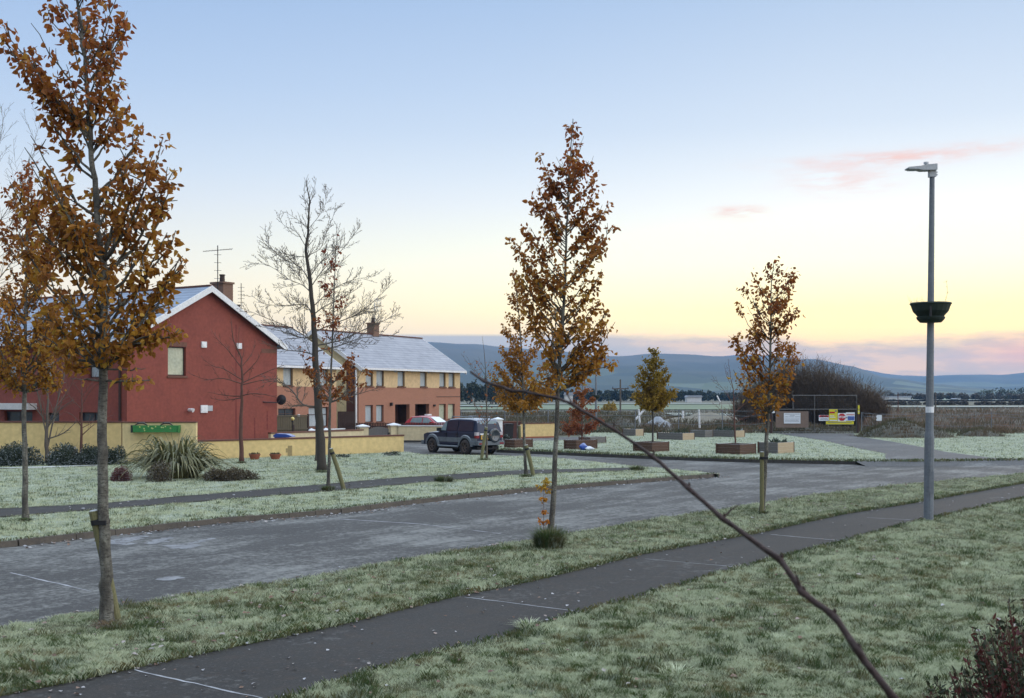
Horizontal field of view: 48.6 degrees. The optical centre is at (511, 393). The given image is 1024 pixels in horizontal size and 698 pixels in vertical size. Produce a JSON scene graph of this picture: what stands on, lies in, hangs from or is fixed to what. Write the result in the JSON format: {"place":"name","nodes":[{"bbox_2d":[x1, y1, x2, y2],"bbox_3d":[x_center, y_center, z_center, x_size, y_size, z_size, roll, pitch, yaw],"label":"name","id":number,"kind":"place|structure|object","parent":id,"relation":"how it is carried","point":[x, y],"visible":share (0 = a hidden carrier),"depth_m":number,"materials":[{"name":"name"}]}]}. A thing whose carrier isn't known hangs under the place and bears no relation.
{"place":"outdoors","nodes":[
{"label":"outdoors","id":0,"kind":"place"},
{"bbox_2d":[0,468,629,516],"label":"footpath","id":1,"kind":"structure","parent":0,"point":[187,499],"depth_m":34.20,"materials":[{"name":"grey asphalt"}]},
{"bbox_2d":[0,467,627,516],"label":"path edge","id":2,"kind":"object","parent":1,"relation":"on","point":[272,488],"visible":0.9,"depth_m":34.12,"materials":[{"name":"concrete"}]},
{"bbox_2d":[0,451,719,541],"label":"lawn","id":3,"kind":"structure","parent":0,"point":[334,474],"depth_m":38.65,"materials":[{"name":"green plant"}]},
{"bbox_2d":[0,440,44,466],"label":"hedge shrub","id":4,"kind":"object","parent":3,"relation":"on","point":[10,456],"visible":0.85,"depth_m":46.92,"materials":[{"name":"green plant"}]},
{"bbox_2d":[0,101,50,288],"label":"bare tree","id":5,"kind":"object","parent":3,"relation":"on","point":[1,219],"visible":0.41,"depth_m":42.55,"materials":[{"name":"brown plant"}]},
{"bbox_2d":[0,159,77,518],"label":"pear tree","id":6,"kind":"object","parent":3,"relation":"on","point":[21,358],"visible":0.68,"depth_m":26.73,"materials":[{"name":"orange plant"}]},
{"bbox_2d":[27,354,80,462],"bbox_3d":[-19.910,0.319,49.122,2.437,5.442,2.061,0,0,0],"label":"bare tree","id":7,"kind":"object","parent":3,"relation":"on","point":[46,427],"visible":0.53,"depth_m":48.95,"materials":[{"name":"brown plant"}]},
{"bbox_2d":[0,421,123,460],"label":"garden wall","id":8,"kind":"structure","parent":3,"relation":"on","point":[10,431],"depth_m":50.20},
{"bbox_2d":[45,442,92,465],"bbox_3d":[-18.612,2.531,47.624,2.139,1.064,1.617,0,0,0],"label":"hedge shrub","id":9,"kind":"object","parent":3,"relation":"on","point":[65,455],"visible":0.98,"depth_m":47.36,"materials":[{"name":"green plant"}]},
{"bbox_2d":[53,370,116,452],"bbox_3d":[-18.553,0.856,49.370,2.641,4.352,1.156,0,0,-19],"label":"bare tree","id":10,"kind":"object","parent":3,"relation":"on","point":[80,422],"visible":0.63,"depth_m":49.28,"materials":[{"name":"brown plant"}]},
{"bbox_2d":[78,445,127,464],"bbox_3d":[-17.308,2.568,47.977,1.954,1.010,1.454,0,0,0],"label":"hedge shrub","id":11,"kind":"object","parent":3,"relation":"on","point":[115,455],"visible":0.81,"depth_m":47.79,"materials":[{"name":"green plant"}]},
{"bbox_2d":[110,465,132,481],"bbox_3d":[-13.369,2.731,38.917,0.772,0.611,0.822,0,0,0],"label":"shrub","id":12,"kind":"object","parent":3,"relation":"on","point":[117,474],"visible":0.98,"depth_m":38.73,"materials":[{"name":"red plant"}]},
{"bbox_2d":[122,421,197,461],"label":"garden wall","id":13,"kind":"structure","parent":3,"relation":"on","point":[129,439],"depth_m":50.16,"materials":[{"name":"beige paint"}]},
{"bbox_2d":[131,422,180,432],"bbox_3d":[-15.702,1.464,49.995,2.110,0.472,0.310,0,0,0],"label":"wall trough","id":14,"kind":"object","parent":13,"relation":"attached to","point":[145,427],"depth_m":49.86,"materials":[{"name":"plastic"}]},
{"bbox_2d":[146,458,175,481],"bbox_3d":[-11.950,2.588,38.642,0.980,0.896,0.724,0,0,-23],"label":"shrub","id":15,"kind":"object","parent":3,"relation":"on","point":[159,476],"visible":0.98,"depth_m":38.56,"materials":[{"name":"brown plant"}]},
{"bbox_2d":[111,429,247,479],"bbox_3d":[-11.903,2.068,40.473,5.307,1.866,4.389,0,0,0],"label":"flax plant","id":16,"kind":"object","parent":3,"relation":"on","point":[189,461],"visible":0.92,"depth_m":39.88,"materials":[{"name":"green plant"}]},
{"bbox_2d":[202,466,260,480],"bbox_3d":[-9.702,2.756,39.234,1.996,0.570,1.212,0,0,-16],"label":"shrub","id":17,"kind":"object","parent":3,"relation":"on","point":[231,474],"visible":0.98,"depth_m":38.97,"materials":[{"name":"green plant"}]},
{"bbox_2d":[192,321,282,461],"bbox_3d":[-11.956,-0.259,49.412,3.991,6.582,1.544,0,0,0],"label":"bare tree","id":18,"kind":"object","parent":3,"relation":"on","point":[241,451],"visible":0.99,"depth_m":49.47,"materials":[{"name":"brown plant"}]},
{"bbox_2d":[197,434,403,458],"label":"garden wall","id":19,"kind":"structure","parent":3,"relation":"on","point":[291,446],"depth_m":54.88,"materials":[{"name":"beige paint"}]},
{"bbox_2d":[237,174,402,469],"bbox_3d":[-7.421,-2.744,44.280,6.496,11.582,2.856,0,0,-8],"label":"bare tree","id":20,"kind":"object","parent":3,"relation":"on","point":[320,445],"visible":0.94,"depth_m":44.01,"materials":[{"name":"brown plant"}]},
{"bbox_2d":[297,234,373,486],"bbox_3d":[-5.557,-1.054,35.963,2.410,8.173,1.210,0,0,0],"label":"pear tree","id":21,"kind":"object","parent":3,"relation":"on","point":[346,365],"visible":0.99,"depth_m":35.76,"materials":[{"name":"brown plant"}]},
{"bbox_2d":[329,448,345,488],"bbox_3d":[-5.459,2.391,35.553,0.559,1.416,0.144,0,0,-14],"label":"tree stake","id":22,"kind":"object","parent":3,"relation":"on","point":[337,467],"visible":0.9,"depth_m":35.50,"materials":[{"name":"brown wood"}]},
{"bbox_2d":[463,337,498,458],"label":"sapling","id":23,"kind":"object","parent":3,"relation":"on","point":[487,435],"visible":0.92,"depth_m":52.48,"materials":[{"name":"brown plant"}]},
{"bbox_2d":[487,268,555,474],"bbox_3d":[0.384,-0.801,41.445,2.663,7.664,1.978,0,0,0],"label":"pear tree","id":24,"kind":"object","parent":3,"relation":"on","point":[531,403],"visible":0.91,"depth_m":41.49,"materials":[{"name":"orange plant"}]},
{"bbox_2d":[355,424,369,434],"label":"gate pier","id":25,"kind":"structure","parent":0,"point":[365,428],"depth_m":71.77,"materials":[{"name":"beige paint"}]},
{"bbox_2d":[369,427,389,434],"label":"arched gate","id":26,"kind":"structure","parent":25,"relation":"attached to","point":[378,431],"depth_m":72.83,"materials":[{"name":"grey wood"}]},
{"bbox_2d":[0,437,1023,626],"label":"road","id":27,"kind":"structure","parent":0,"point":[235,554],"depth_m":25.40,"materials":[{"name":"grey asphalt"}]},
{"bbox_2d":[94,536,215,580],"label":"puddle","id":28,"kind":"object","parent":27,"relation":"on","point":[156,541],"visible":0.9,"depth_m":23.50,"materials":[{"name":"liquid"}]},
{"bbox_2d":[277,414,308,431],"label":"board fence","id":29,"kind":"object","parent":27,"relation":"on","point":[300,423],"visible":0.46,"depth_m":66.69,"materials":[{"name":"brown wood"}]},
{"bbox_2d":[268,429,363,437],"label":"garden wall","id":30,"kind":"structure","parent":27,"relation":"on","point":[355,432],"depth_m":63.75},
{"bbox_2d":[0,473,719,547],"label":"kerb","id":31,"kind":"structure","parent":27,"relation":"on","point":[69,537],"depth_m":28.75,"materials":[{"name":"concrete"}]},
{"bbox_2d":[343,422,443,429],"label":"low wall","id":32,"kind":"structure","parent":27,"relation":"on","point":[371,425],"depth_m":77.00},
{"bbox_2d":[398,425,442,441],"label":"garden wall","id":33,"kind":"structure","parent":27,"relation":"on","point":[413,433],"depth_m":73.02,"materials":[{"name":"beige paint"}]},
{"bbox_2d":[421,416,503,454],"bbox_3d":[-2.593,2.136,59.570,2.120,1.975,4.920,0,0,-42],"label":"suv","id":34,"kind":"object","parent":27,"relation":"on","point":[464,435],"visible":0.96,"depth_m":58.38,"materials":[{"name":"black metal"}]},
{"bbox_2d":[519,423,554,437],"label":"garden wall","id":35,"kind":"structure","parent":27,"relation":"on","point":[539,430],"depth_m":80.27,"materials":[{"name":"paint"}]},
{"bbox_2d":[495,449,855,464],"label":"kerb","id":36,"kind":"structure","parent":27,"relation":"on","point":[697,459],"depth_m":52.83,"materials":[{"name":"grey concrete"}]},
{"bbox_2d":[0,484,1023,697],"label":"footpath","id":37,"kind":"structure","parent":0,"point":[390,637],"depth_m":14.83,"materials":[{"name":"grey asphalt"}]},
{"bbox_2d":[134,517,907,697],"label":"path joint","id":38,"kind":"object","parent":37,"relation":"on","point":[467,597],"visible":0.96,"depth_m":12.07,"materials":[{"name":"grey concrete"}]},
{"bbox_2d":[0,472,1023,695],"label":"lawn","id":39,"kind":"structure","parent":0,"point":[898,490],"depth_m":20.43,"materials":[{"name":"green plant"}]},
{"bbox_2d":[0,0,189,622],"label":"pear tree","id":40,"kind":"object","parent":39,"relation":"on","point":[75,235],"visible":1,"depth_m":14.73,"materials":[{"name":"orange plant"}]},
{"bbox_2d":[89,509,121,620],"bbox_3d":[-5.308,2.299,14.823,0.422,1.584,0.195,0,0,-15],"label":"tree stake","id":41,"kind":"object","parent":39,"relation":"on","point":[94,521],"visible":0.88,"depth_m":14.78,"materials":[{"name":"brown wood"}]},
{"bbox_2d":[1,469,1023,697],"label":"fallen leaves","id":42,"kind":"object","parent":39,"relation":"on","point":[271,596],"visible":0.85,"depth_m":16.30,"materials":[{"name":"brown plant"}]},
{"bbox_2d":[535,477,551,531],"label":"sapling","id":43,"kind":"object","parent":39,"relation":"on","point":[545,482],"visible":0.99,"depth_m":24.19,"materials":[{"name":"orange plant"}]},
{"bbox_2d":[527,524,573,548],"bbox_3d":[0.733,2.751,22.036,1.181,0.499,1.191,0,0,0],"label":"grass tuft","id":44,"kind":"object","parent":39,"relation":"on","point":[546,538],"visible":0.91,"depth_m":21.84,"materials":[{"name":"green plant"}]},
{"bbox_2d":[505,122,620,530],"bbox_3d":[1.063,-1.431,24.262,2.441,8.932,1.826,0,0,0],"label":"pear tree","id":45,"kind":"object","parent":39,"relation":"on","point":[585,369],"visible":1,"depth_m":24.24,"materials":[{"name":"orange plant"}]},
{"bbox_2d":[760,452,767,511],"bbox_3d":[6.253,2.256,28.200,0.198,1.649,0.150,0,0,0],"label":"tree stake","id":46,"kind":"object","parent":39,"relation":"on","point":[762,457],"visible":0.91,"depth_m":28.15,"materials":[{"name":"brown wood"}]},
{"bbox_2d":[727,256,804,510],"bbox_3d":[6.384,-0.211,28.369,2.014,6.490,1.285,0,0,0],"label":"pear tree","id":47,"kind":"object","parent":39,"relation":"on","point":[767,409],"visible":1,"depth_m":28.37,"materials":[{"name":"orange plant"}]},
{"bbox_2d":[0,0,1023,375],"label":"sky","id":48,"kind":"structure","parent":0,"point":[726,139],"materials":[{"name":"blue"}]},
{"bbox_2d":[460,403,718,403],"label":"field","id":49,"kind":"structure","parent":0,"point":[600,403],"depth_m":335.67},
{"bbox_2d":[460,405,735,408],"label":"field","id":50,"kind":"structure","parent":0,"point":[630,407],"depth_m":252.79,"materials":[{"name":"green plant"}]},
{"bbox_2d":[267,496,1023,697],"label":"lawn","id":51,"kind":"structure","parent":0,"point":[424,690],"depth_m":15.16,"materials":[{"name":"green plant"}]},
{"bbox_2d":[650,661,711,680],"bbox_3d":[1.744,2.920,11.969,0.749,0.161,0.718,0,0,39],"label":"grass tuft","id":52,"kind":"object","parent":51,"relation":"on","point":[679,670],"visible":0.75,"depth_m":12.02,"materials":[{"name":"green plant"}]},
{"bbox_2d":[470,371,898,697],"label":"shrub shoot","id":53,"kind":"object","parent":51,"relation":"on","point":[855,646],"visible":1,"depth_m":0.99,"materials":[{"name":"brown plant"}]},
{"bbox_2d":[905,162,937,520],"bbox_3d":[9.667,-1.226,26.764,0.730,8.513,0.260,0,0,0],"label":"street lamp","id":54,"kind":"object","parent":51,"relation":"on","point":[930,169],"visible":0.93,"depth_m":26.70,"materials":[{"name":"grey metal"}]},
{"bbox_2d":[908,283,951,322],"bbox_3d":[9.838,-2.188,26.764,1.026,0.997,0.949,0,0,0],"label":"post planter","id":55,"kind":"object","parent":54,"relation":"attached to","point":[931,311],"visible":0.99,"depth_m":26.47,"materials":[{"name":"metal"}]},
{"bbox_2d":[929,461,933,499],"bbox_3d":[9.847,2.030,26.648,0.120,0.900,0.010,0,0,0],"label":"service door","id":56,"kind":"structure","parent":54,"relation":"in","point":[931,473],"depth_m":26.65,"materials":[{"name":"grey metal"}]},
{"bbox_2d":[922,598,1023,697],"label":"foreground shrub","id":57,"kind":"object","parent":51,"relation":"on","point":[998,682],"visible":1,"depth_m":6.44,"materials":[{"name":"red plant"}]},
{"bbox_2d":[428,342,1023,395],"bbox_3d":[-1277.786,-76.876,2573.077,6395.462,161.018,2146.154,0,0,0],"label":"hills","id":58,"kind":"structure","parent":0,"point":[692,372],"depth_m":2395.40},
{"bbox_2d":[460,396,1023,436],"bbox_3d":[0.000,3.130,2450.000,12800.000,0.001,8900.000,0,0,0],"label":"ground","id":59,"kind":"structure","parent":0,"point":[722,402],"depth_m":309.76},
{"bbox_2d":[0,245,287,439],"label":"red house","id":60,"kind":"structure","parent":59,"relation":"on","point":[178,391],"depth_m":58.58,"materials":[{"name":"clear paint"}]},
{"bbox_2d":[7,411,31,420],"bbox_3d":[-25.699,1.595,59.203,2.520,1.390,0.290,0,0,33],"label":"window","id":61,"kind":"structure","parent":60,"relation":"in","point":[11,415],"depth_m":59.47,"materials":[{"name":"black glass"}]},
{"bbox_2d":[82,412,97,420],"bbox_3d":[-20.648,1.595,55.965,2.120,1.390,0.290,0,0,33],"label":"window","id":62,"kind":"structure","parent":60,"relation":"in","point":[85,415],"depth_m":56.29,"materials":[{"name":"black glass"}]},
{"bbox_2d":[167,347,187,377],"bbox_3d":[-16.912,-1.600,57.111,0.260,1.560,1.285,0,0,33],"label":"window","id":63,"kind":"structure","parent":60,"relation":"in","point":[175,354],"depth_m":57.17,"materials":[{"name":"white glass"}]},
{"bbox_2d":[237,283,343,428],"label":"semi detached house","id":64,"kind":"structure","parent":59,"relation":"on","point":[289,371],"depth_m":76.81,"materials":[{"name":"beige brick"}]},
{"bbox_2d":[283,367,294,386],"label":"window","id":65,"kind":"structure","parent":64,"relation":"in","point":[286,371],"depth_m":75.04,"materials":[{"name":"white glass"}]},
{"bbox_2d":[309,407,327,428],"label":"window","id":66,"kind":"structure","parent":64,"relation":"in","point":[312,422],"depth_m":77.75,"materials":[{"name":"white glass"}]},
{"bbox_2d":[337,411,353,429],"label":"side gate","id":67,"kind":"structure","parent":59,"relation":"on","point":[347,417],"depth_m":81.37,"materials":[{"name":"brown wood"}]},
{"bbox_2d":[305,298,466,428],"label":"semi detached house","id":68,"kind":"structure","parent":59,"relation":"on","point":[414,376],"depth_m":89.13,"materials":[{"name":"orange brick"}]},
{"bbox_2d":[405,414,445,424],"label":"hatchback","id":69,"kind":"object","parent":59,"relation":"on","point":[427,418],"visible":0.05,"depth_m":83.11,"materials":[{"name":"red metal"}]},
{"bbox_2d":[460,378,742,404],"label":"wood","id":70,"kind":"object","parent":59,"relation":"on","point":[475,390],"visible":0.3,"depth_m":473.28,"materials":[{"name":"green plant"}]},
{"bbox_2d":[600,413,643,428],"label":"spoil heap","id":71,"kind":"object","parent":59,"relation":"on","point":[629,421],"visible":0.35,"depth_m":95.84,"materials":[{"name":"grey soil"}]},
{"bbox_2d":[665,412,736,423],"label":"spoil heap","id":72,"kind":"object","parent":59,"relation":"on","point":[706,417],"visible":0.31,"depth_m":121.38,"materials":[{"name":"soil"}]},
{"bbox_2d":[460,408,1023,431],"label":"rough growth","id":73,"kind":"object","parent":59,"relation":"on","point":[509,416],"visible":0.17,"depth_m":124.97,"materials":[{"name":"green plant"}]},
{"bbox_2d":[727,385,771,426],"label":"willow bush","id":74,"kind":"object","parent":59,"relation":"on","point":[743,410],"visible":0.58,"depth_m":107.37,"materials":[{"name":"brown plant"}]},
{"bbox_2d":[758,349,818,419],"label":"willow bush","id":75,"kind":"object","parent":59,"relation":"on","point":[798,371],"visible":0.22,"depth_m":110.83,"materials":[{"name":"plant"}]},
{"bbox_2d":[559,422,1023,435],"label":"rough growth","id":76,"kind":"object","parent":59,"relation":"on","point":[648,429],"visible":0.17,"depth_m":86.28,"materials":[{"name":"plant"}]},
{"bbox_2d":[788,354,848,425],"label":"willow bush","id":77,"kind":"object","parent":59,"relation":"on","point":[814,385],"visible":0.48,"depth_m":109.15,"materials":[{"name":"brown plant"}]},
{"bbox_2d":[816,367,878,426],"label":"willow bush","id":78,"kind":"object","parent":59,"relation":"on","point":[844,387],"visible":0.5,"depth_m":107.34,"materials":[{"name":"plant"}]},
{"bbox_2d":[843,378,894,424],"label":"willow bush","id":79,"kind":"object","parent":59,"relation":"on","point":[870,402],"visible":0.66,"depth_m":105.31,"materials":[{"name":"brown plant"}]},
{"bbox_2d":[720,405,1023,430],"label":"rough growth","id":80,"kind":"object","parent":59,"relation":"on","point":[1001,420],"visible":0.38,"depth_m":115.05,"materials":[{"name":"brown plant"}]},
{"bbox_2d":[883,392,1023,404],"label":"wood","id":81,"kind":"object","parent":59,"relation":"on","point":[974,396],"visible":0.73,"depth_m":504.66,"materials":[{"name":"green plant"}]},
{"bbox_2d":[498,431,1023,463],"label":"lawn","id":82,"kind":"structure","parent":0,"point":[801,448],"depth_m":65.03,"materials":[{"name":"green plant"}]},
{"bbox_2d":[504,439,532,447],"bbox_3d":[0.360,2.737,62.895,1.440,0.505,0.816,0,0,-43],"label":"raised bed","id":83,"kind":"object","parent":82,"relation":"on","point":[513,443],"visible":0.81,"depth_m":62.52,"materials":[{"name":"wood"}]},
{"bbox_2d":[564,439,596,448],"bbox_3d":[3.699,2.717,61.116,1.700,0.546,0.889,0,0,-43],"label":"raised bed","id":84,"kind":"object","parent":82,"relation":"on","point":[572,444],"visible":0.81,"depth_m":60.74,"materials":[{"name":"wood"}]},
{"bbox_2d":[560,382,604,439],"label":"maple tree","id":85,"kind":"object","parent":84,"relation":"in","point":[570,428],"visible":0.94,"depth_m":60.95,"materials":[{"name":"red plant"}]},
{"bbox_2d":[461,409,763,430],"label":"wire fence","id":86,"kind":"object","parent":82,"relation":"on","point":[635,415],"visible":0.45,"depth_m":88.53,"materials":[{"name":"grey metal"}]},
{"bbox_2d":[622,429,643,435],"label":"raised bed","id":87,"kind":"object","parent":82,"relation":"on","point":[633,432],"visible":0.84,"depth_m":80.09,"materials":[{"name":"wood"}]},
{"bbox_2d":[633,441,668,451],"bbox_3d":[7.197,2.719,58.686,1.419,0.543,1.251,0,0,-43],"label":"raised bed","id":88,"kind":"object","parent":82,"relation":"on","point":[655,446],"visible":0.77,"depth_m":58.24,"materials":[{"name":"wood"}]},
{"bbox_2d":[628,347,678,441],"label":"maple tree","id":89,"kind":"object","parent":88,"relation":"in","point":[653,401],"visible":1,"depth_m":58.86,"materials":[{"name":"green plant"}]},
{"bbox_2d":[657,428,694,439],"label":"raised bed","id":90,"kind":"object","parent":82,"relation":"on","point":[672,435],"visible":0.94,"depth_m":73.31,"materials":[{"name":"wood"}]},
{"bbox_2d":[689,430,712,436],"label":"raised bed","id":91,"kind":"object","parent":82,"relation":"on","point":[703,433],"visible":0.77,"depth_m":77.58,"materials":[{"name":"wood"}]},
{"bbox_2d":[713,426,744,436],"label":"raised bed","id":92,"kind":"object","parent":82,"relation":"on","point":[724,432],"visible":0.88,"depth_m":77.88,"materials":[{"name":"wood"}]},
{"bbox_2d":[716,443,755,454],"bbox_3d":[11.085,2.713,56.160,1.407,0.554,1.419,0,0,-43],"label":"raised bed","id":93,"kind":"object","parent":82,"relation":"on","point":[734,448],"visible":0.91,"depth_m":55.75,"materials":[{"name":"wood"}]},
{"bbox_2d":[712,360,761,442],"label":"sapling","id":94,"kind":"object","parent":93,"relation":"in","point":[734,406],"visible":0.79,"depth_m":58.49,"materials":[{"name":"red plant"}]},
{"bbox_2d":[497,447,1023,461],"bbox_3d":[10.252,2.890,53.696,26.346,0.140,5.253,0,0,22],"label":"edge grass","id":95,"kind":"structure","parent":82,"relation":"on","point":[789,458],"depth_m":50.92,"materials":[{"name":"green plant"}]},
{"bbox_2d":[757,437,794,453],"bbox_3d":[13.296,2.560,57.021,1.558,0.860,1.252,0,0,-43],"label":"raised bed","id":96,"kind":"object","parent":82,"relation":"on","point":[775,445],"visible":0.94,"depth_m":56.63,"materials":[{"name":"wood"}]},
{"bbox_2d":[770,395,859,432],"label":"site gate","id":97,"kind":"structure","parent":82,"relation":"on","point":[780,424],"depth_m":84.93,"materials":[{"name":"grey metal"}]},
{"bbox_2d":[784,413,800,423],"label":"notice board","id":98,"kind":"object","parent":97,"relation":"attached to","point":[792,418],"visible":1,"depth_m":84.90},
{"bbox_2d":[780,424,851,432],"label":"spoil heap","id":99,"kind":"object","parent":82,"relation":"on","point":[828,430],"visible":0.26,"depth_m":86.76,"materials":[{"name":"brown soil"}]},
{"bbox_2d":[846,415,963,437],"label":"spoil heap","id":100,"kind":"object","parent":82,"relation":"on","point":[902,427],"visible":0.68,"depth_m":77.16,"materials":[{"name":"brown soil"}]},
{"bbox_2d":[861,412,1023,431],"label":"wire fence","id":101,"kind":"object","parent":82,"relation":"on","point":[973,414],"visible":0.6,"depth_m":88.03,"materials":[{"name":"grey metal"}]},
{"bbox_2d":[951,426,1018,436],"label":"spoil heap","id":102,"kind":"object","parent":82,"relation":"on","point":[980,432],"visible":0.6,"depth_m":79.20,"materials":[{"name":"brown soil"}]},
{"bbox_2d":[730,355,1023,389],"bbox_3d":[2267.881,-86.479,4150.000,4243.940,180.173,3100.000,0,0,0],"label":"hills","id":103,"kind":"structure","parent":0,"point":[1010,381],"depth_m":4207.75,"materials":[{"name":"blue"}]},
{"bbox_2d":[777,433,1023,459],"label":"gravel track","id":104,"kind":"structure","parent":0,"point":[895,450],"depth_m":63.57,"materials":[{"name":"grey gravel"}]},
{"bbox_2d":[857,460,1023,465],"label":"gravel track","id":105,"kind":"structure","parent":0,"point":[955,463],"depth_m":49.54,"materials":[{"name":"grey gravel"}]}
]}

